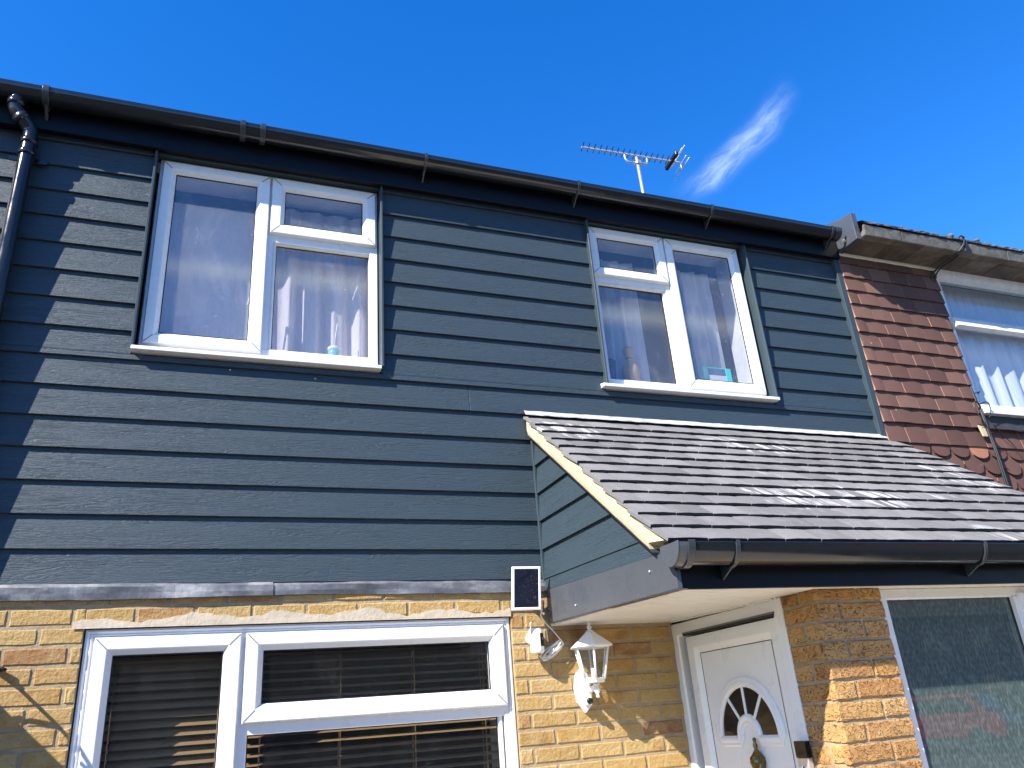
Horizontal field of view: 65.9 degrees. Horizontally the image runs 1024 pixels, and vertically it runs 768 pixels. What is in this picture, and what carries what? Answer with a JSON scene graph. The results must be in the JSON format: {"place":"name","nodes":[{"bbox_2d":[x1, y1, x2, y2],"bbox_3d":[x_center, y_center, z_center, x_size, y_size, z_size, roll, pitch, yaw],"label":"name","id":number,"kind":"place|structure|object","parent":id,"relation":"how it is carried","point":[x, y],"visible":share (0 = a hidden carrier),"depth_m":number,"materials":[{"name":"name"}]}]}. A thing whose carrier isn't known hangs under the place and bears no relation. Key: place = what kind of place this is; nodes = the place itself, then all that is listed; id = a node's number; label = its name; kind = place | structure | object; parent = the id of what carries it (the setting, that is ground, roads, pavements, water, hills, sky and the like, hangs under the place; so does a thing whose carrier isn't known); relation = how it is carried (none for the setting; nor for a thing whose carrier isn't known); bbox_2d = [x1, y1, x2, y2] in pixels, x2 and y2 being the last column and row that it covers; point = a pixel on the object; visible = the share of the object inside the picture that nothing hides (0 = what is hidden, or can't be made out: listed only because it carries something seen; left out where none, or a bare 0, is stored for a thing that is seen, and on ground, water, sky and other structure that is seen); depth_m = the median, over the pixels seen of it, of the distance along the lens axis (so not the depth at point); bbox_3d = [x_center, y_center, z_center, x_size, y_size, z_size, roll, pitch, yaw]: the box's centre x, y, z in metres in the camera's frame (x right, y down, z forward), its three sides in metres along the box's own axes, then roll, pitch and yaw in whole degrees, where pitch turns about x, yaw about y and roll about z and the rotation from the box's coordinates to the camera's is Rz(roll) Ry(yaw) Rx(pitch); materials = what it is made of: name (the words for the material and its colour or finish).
{"place":"outdoors","nodes":[
{"label":"outdoors","id":0,"kind":"place"},
{"bbox_2d":[0,0,1023,249],"label":"sky","id":1,"kind":"structure","parent":0,"point":[909,114],"materials":[{"name":"blue"}]},
{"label":"front path","id":2,"kind":"structure","parent":0,"visible":0},
{"bbox_2d":[523,410,1023,767],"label":"porch","id":3,"kind":"object","parent":2,"relation":"on","point":[879,583],"visible":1,"depth_m":3.44,"materials":[{"name":"tile"}]},
{"bbox_2d":[671,597,814,767],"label":"front door","id":4,"kind":"structure","parent":3,"relation":"in","point":[741,700],"depth_m":3.64,"materials":[{"name":"white plastic"}]},
{"bbox_2d":[793,741,813,767],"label":"doorbell","id":5,"kind":"object","parent":3,"relation":"attached to","point":[803,752],"visible":1,"depth_m":3.17,"materials":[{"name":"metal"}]},
{"bbox_2d":[879,586,1023,767],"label":"porch window","id":6,"kind":"structure","parent":3,"relation":"in","point":[959,651],"depth_m":3.39,"materials":[{"name":"glass"}]},
{"bbox_3d":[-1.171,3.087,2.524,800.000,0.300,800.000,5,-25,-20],"label":"ground","id":7,"kind":"structure","parent":0,"visible":0},
{"bbox_2d":[0,128,22,235],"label":"terraced house","id":8,"kind":"structure","parent":7,"relation":"on","point":[9,142],"depth_m":3.93,"materials":[{"name":"wood"}]},
{"bbox_2d":[0,78,886,767],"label":"terraced house","id":9,"kind":"structure","parent":7,"relation":"on","point":[242,506],"depth_m":3.98,"materials":[{"name":"wood"}]},
{"bbox_2d":[0,666,6,671],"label":"basket bracket","id":10,"kind":"object","parent":9,"relation":"attached to","point":[2,669],"visible":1,"depth_m":3.08,"materials":[{"name":"black metal"}]},
{"bbox_2d":[100,652,221,767],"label":"venetian blind","id":11,"kind":"object","parent":9,"relation":"attached to","point":[109,727],"visible":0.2,"depth_m":3.36,"materials":[{"name":"black plastic"}]},
{"bbox_2d":[137,199,254,344],"bbox_3d":[-1.667,-0.575,4.292,0.590,0.935,0.015,5,-25,-20],"label":"curtain","id":12,"kind":"object","parent":9,"relation":"hanging from","point":[207,281],"visible":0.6,"depth_m":4.31,"materials":[{"name":"white fabric"}]},
{"bbox_2d":[130,150,383,373],"bbox_3d":[-1.339,-0.605,4.319,1.216,1.195,0.341,5,-25,-20],"label":"window","id":13,"kind":"structure","parent":9,"relation":"in","point":[272,191],"depth_m":4.28,"materials":[{"name":"plastic"}]},
{"bbox_2d":[67,617,518,767],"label":"window","id":14,"kind":"structure","parent":9,"relation":"in","point":[242,714],"depth_m":3.45,"materials":[{"name":"plastic"}]},
{"bbox_2d":[272,209,378,364],"bbox_3d":[-1.088,-0.557,4.516,0.650,0.996,0.081,5,-25,-20],"label":"curtain","id":15,"kind":"object","parent":9,"relation":"hanging from","point":[318,297],"visible":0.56,"depth_m":4.49,"materials":[{"name":"white fabric"}]},
{"bbox_2d":[328,324,339,355],"bbox_3d":[-0.967,-0.236,4.293,0.066,0.217,0.065,5,-25,-20],"label":"glass jar","id":16,"kind":"object","parent":9,"relation":"on","point":[333,350],"visible":0.69,"depth_m":4.24,"materials":[{"name":"blue glass"}]},
{"bbox_2d":[246,643,498,767],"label":"venetian blind","id":17,"kind":"object","parent":9,"relation":"attached to","point":[412,732],"visible":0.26,"depth_m":3.66,"materials":[{"name":"black plastic"}]},
{"bbox_2d":[511,567,540,610],"bbox_3d":[0.053,1.018,3.906,0.176,0.211,0.131,5,-25,-20],"label":"solar panel","id":18,"kind":"object","parent":9,"relation":"attached to","point":[525,588],"visible":1,"depth_m":3.86,"materials":[{"name":"black plastic"}]},
{"bbox_2d":[526,628,543,653],"bbox_3d":[0.116,1.251,3.849,0.072,0.116,0.084,5,-25,-20],"label":"security camera","id":19,"kind":"object","parent":9,"relation":"attached to","point":[534,639],"visible":1,"depth_m":3.82,"materials":[{"name":"white plastic"}]},
{"bbox_2d":[530,610,563,660],"bbox_3d":[0.177,1.234,3.881,0.187,0.237,0.066,9,-27,-28],"label":"white cable","id":20,"kind":"object","parent":19,"relation":"hanging from","point":[553,652],"visible":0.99,"depth_m":3.87,"materials":[{"name":"white plastic"}]},
{"bbox_2d":[570,622,612,712],"bbox_3d":[0.393,1.356,3.833,0.194,0.434,0.222,-3,-23,-4],"label":"wall lantern","id":21,"kind":"object","parent":9,"relation":"attached to","point":[588,640],"depth_m":3.82,"materials":[{"name":"white plastic"}]},
{"bbox_2d":[608,358,615,378],"bbox_3d":[0.586,-0.063,4.894,0.132,0.148,0.131,5,-25,-20],"label":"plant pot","id":22,"kind":"object","parent":9,"relation":"on","point":[612,366],"visible":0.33,"depth_m":4.86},
{"bbox_2d":[598,259,650,381],"bbox_3d":[0.640,-0.403,5.143,0.440,0.956,0.075,5,-25,-20],"label":"curtain","id":23,"kind":"object","parent":9,"relation":"hanging from","point":[622,324],"visible":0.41,"depth_m":5.17,"materials":[{"name":"white fabric"}]},
{"bbox_2d":[622,346,639,380],"bbox_3d":[0.740,-0.113,4.962,0.115,0.269,0.114,5,-25,-20],"label":"bowling pin","id":24,"kind":"object","parent":9,"relation":"on","point":[630,370],"visible":0.92,"depth_m":4.92,"materials":[{"name":"plastic"}]},
{"bbox_2d":[581,142,689,192],"bbox_3d":[1.473,-2.106,9.041,1.368,1.565,0.441,5,-25,-20],"label":"television aerial","id":25,"kind":"object","parent":9,"relation":"attached to","point":[637,162],"visible":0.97,"depth_m":9.28,"materials":[{"name":"metal"}]},
{"bbox_2d":[583,219,779,403],"bbox_3d":[1.021,-0.422,5.188,1.250,1.189,0.341,5,-25,-20],"label":"window","id":26,"kind":"structure","parent":9,"relation":"in","point":[665,249],"depth_m":5.17,"materials":[{"name":"plastic"}]},
{"bbox_2d":[677,270,725,378],"bbox_3d":[1.263,-0.354,5.372,0.329,0.956,0.070,6,-25,-23],"label":"curtain","id":27,"kind":"object","parent":9,"relation":"hanging from","point":[702,329],"visible":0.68,"depth_m":5.42,"materials":[{"name":"white fabric"}]},
{"bbox_2d":[701,366,732,381],"bbox_3d":[1.336,-0.029,5.129,0.217,0.162,0.020,5,-25,-20],"label":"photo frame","id":28,"kind":"object","parent":9,"relation":"on","point":[717,374],"visible":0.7,"depth_m":5.13,"materials":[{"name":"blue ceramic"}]},
{"bbox_2d":[838,220,1023,491],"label":"terraced house","id":29,"kind":"structure","parent":7,"relation":"on","point":[917,366],"depth_m":5.72,"materials":[{"name":"tile"}]},
{"bbox_2d":[931,235,1018,485],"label":"black cables","id":30,"kind":"object","parent":29,"relation":"attached to","point":[979,406],"visible":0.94,"depth_m":5.61,"materials":[{"name":"black rubber"}]},
{"bbox_2d":[935,270,1023,418],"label":"window","id":31,"kind":"structure","parent":29,"relation":"in","point":[945,277],"depth_m":6.17,"materials":[{"name":"plastic"}]},
{"bbox_2d":[941,286,1023,339],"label":"net curtain","id":32,"kind":"object","parent":29,"relation":"hanging from","point":[981,306],"visible":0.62,"depth_m":6.43,"materials":[{"name":"fabric"}]},
{"bbox_2d":[956,330,1023,407],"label":"net curtain","id":33,"kind":"object","parent":29,"relation":"hanging from","point":[995,364],"visible":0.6,"depth_m":6.15,"materials":[{"name":"fabric"}]}
]}

